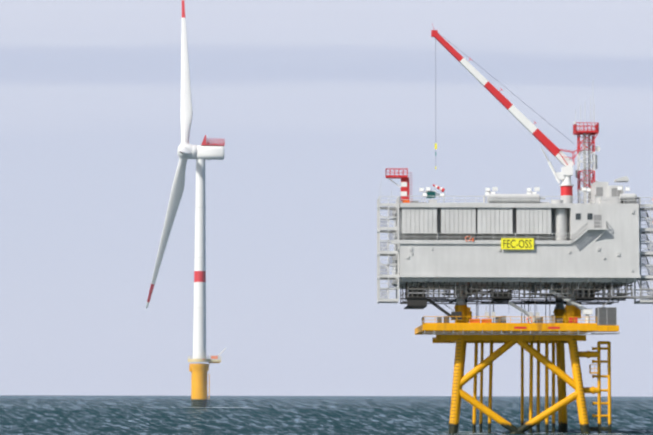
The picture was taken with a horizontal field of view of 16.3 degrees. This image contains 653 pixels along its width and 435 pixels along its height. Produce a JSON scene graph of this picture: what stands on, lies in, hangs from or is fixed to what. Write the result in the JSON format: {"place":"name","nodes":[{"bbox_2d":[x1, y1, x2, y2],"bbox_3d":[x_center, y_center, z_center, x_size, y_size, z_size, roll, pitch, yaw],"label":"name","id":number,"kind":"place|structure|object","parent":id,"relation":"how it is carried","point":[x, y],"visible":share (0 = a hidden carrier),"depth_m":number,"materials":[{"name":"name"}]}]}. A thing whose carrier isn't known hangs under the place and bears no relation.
{"place":"outdoors","nodes":[
{"label":"outdoors","id":0,"kind":"place"},
{"bbox_2d":[146,0,192,308],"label":"rotor blades","id":1,"kind":"object","parent":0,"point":[185,146],"visible":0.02,"depth_m":1012.45,"materials":[{"name":"white plastic"}]},
{"bbox_2d":[193,158,205,358],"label":"wind turbine tower","id":2,"kind":"structure","parent":0,"point":[199,328],"depth_m":994.78,"materials":[{"name":"white metal"}]},
{"bbox_2d":[190,135,224,159],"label":"nacelle","id":3,"kind":"object","parent":2,"relation":"on","point":[197,152],"depth_m":998.43,"materials":[{"name":"white metal"}]},
{"bbox_2d":[0,0,652,396],"bbox_3d":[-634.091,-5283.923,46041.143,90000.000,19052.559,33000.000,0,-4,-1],"label":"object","id":4,"kind":"structure","parent":0,"point":[292,188],"depth_m":36653.72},
{"bbox_2d":[0,395,652,434],"bbox_3d":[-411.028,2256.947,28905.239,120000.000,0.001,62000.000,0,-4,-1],"label":"sea","id":5,"kind":"structure","parent":0,"point":[293,417],"depth_m":589.08,"materials":[{"name":"liquid"}]},
{"bbox_2d":[188,348,225,406],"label":"turbine foundation","id":6,"kind":"object","parent":5,"relation":"in","point":[199,389],"depth_m":989.85,"materials":[{"name":"yellow metal"}]},
{"bbox_2d":[190,407,251,407],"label":"sea foam","id":7,"kind":"object","parent":5,"relation":"on","point":[220,407],"depth_m":990.05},
{"bbox_2d":[432,305,610,433],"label":"jacket foundation","id":8,"kind":"object","parent":5,"relation":"on","point":[461,339],"visible":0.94,"depth_m":318.22,"materials":[{"name":"metal"}]},
{"bbox_2d":[391,196,640,285],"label":"substation topside","id":9,"kind":"object","parent":8,"relation":"on","point":[571,240],"visible":0.98,"depth_m":315.40,"materials":[{"name":"grey metal"}]},
{"bbox_2d":[377,196,398,302],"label":"stair tower","id":10,"kind":"structure","parent":9,"relation":"attached to","point":[391,231],"depth_m":316.29,"materials":[{"name":"grey metal"}]},
{"bbox_2d":[431,23,582,202],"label":"crane","id":11,"kind":"object","parent":9,"relation":"on","point":[565,174],"visible":0.92,"depth_m":322.15,"materials":[{"name":"metal"}]},
{"bbox_2d":[385,168,636,203],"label":"rooftop equipment","id":12,"kind":"object","parent":9,"relation":"on","point":[600,189],"visible":0.69,"depth_m":317.89,"materials":[{"name":"white metal"}]},
{"bbox_2d":[501,238,533,249],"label":"sign","id":13,"kind":"object","parent":9,"relation":"attached to","point":[515,242],"visible":0.81,"depth_m":314.80,"materials":[{"name":"yellow metal"}]},
{"bbox_2d":[503,240,531,247],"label":"substation name sign letters","id":14,"kind":"object","parent":13,"relation":"on","point":[516,245],"visible":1,"depth_m":314.77,"materials":[{"name":"paint"}]},
{"bbox_2d":[395,276,652,322],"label":"underdeck structure","id":15,"kind":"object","parent":9,"relation":"attached to","point":[581,291],"depth_m":316.70,"materials":[{"name":"grey metal"}]},
{"bbox_2d":[573,95,599,202],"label":"lattice tower","id":16,"kind":"structure","parent":9,"relation":"on","point":[584,133],"depth_m":323.57,"materials":[{"name":"metal"}]},
{"bbox_2d":[634,197,652,303],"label":"stair tower","id":17,"kind":"structure","parent":9,"relation":"attached to","point":[645,255],"depth_m":316.76,"materials":[{"name":"grey metal"}]},
{"bbox_2d":[415,290,619,334],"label":"platform deck","id":18,"kind":"structure","parent":8,"relation":"on","point":[605,320],"depth_m":315.63,"materials":[{"name":"yellow metal"}]},
{"bbox_2d":[0,0,652,408],"bbox_3d":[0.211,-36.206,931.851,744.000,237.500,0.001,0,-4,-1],"label":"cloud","id":19,"kind":"structure","parent":0,"point":[282,196],"depth_m":929.86,"materials":[{"name":"grey"}]}
]}

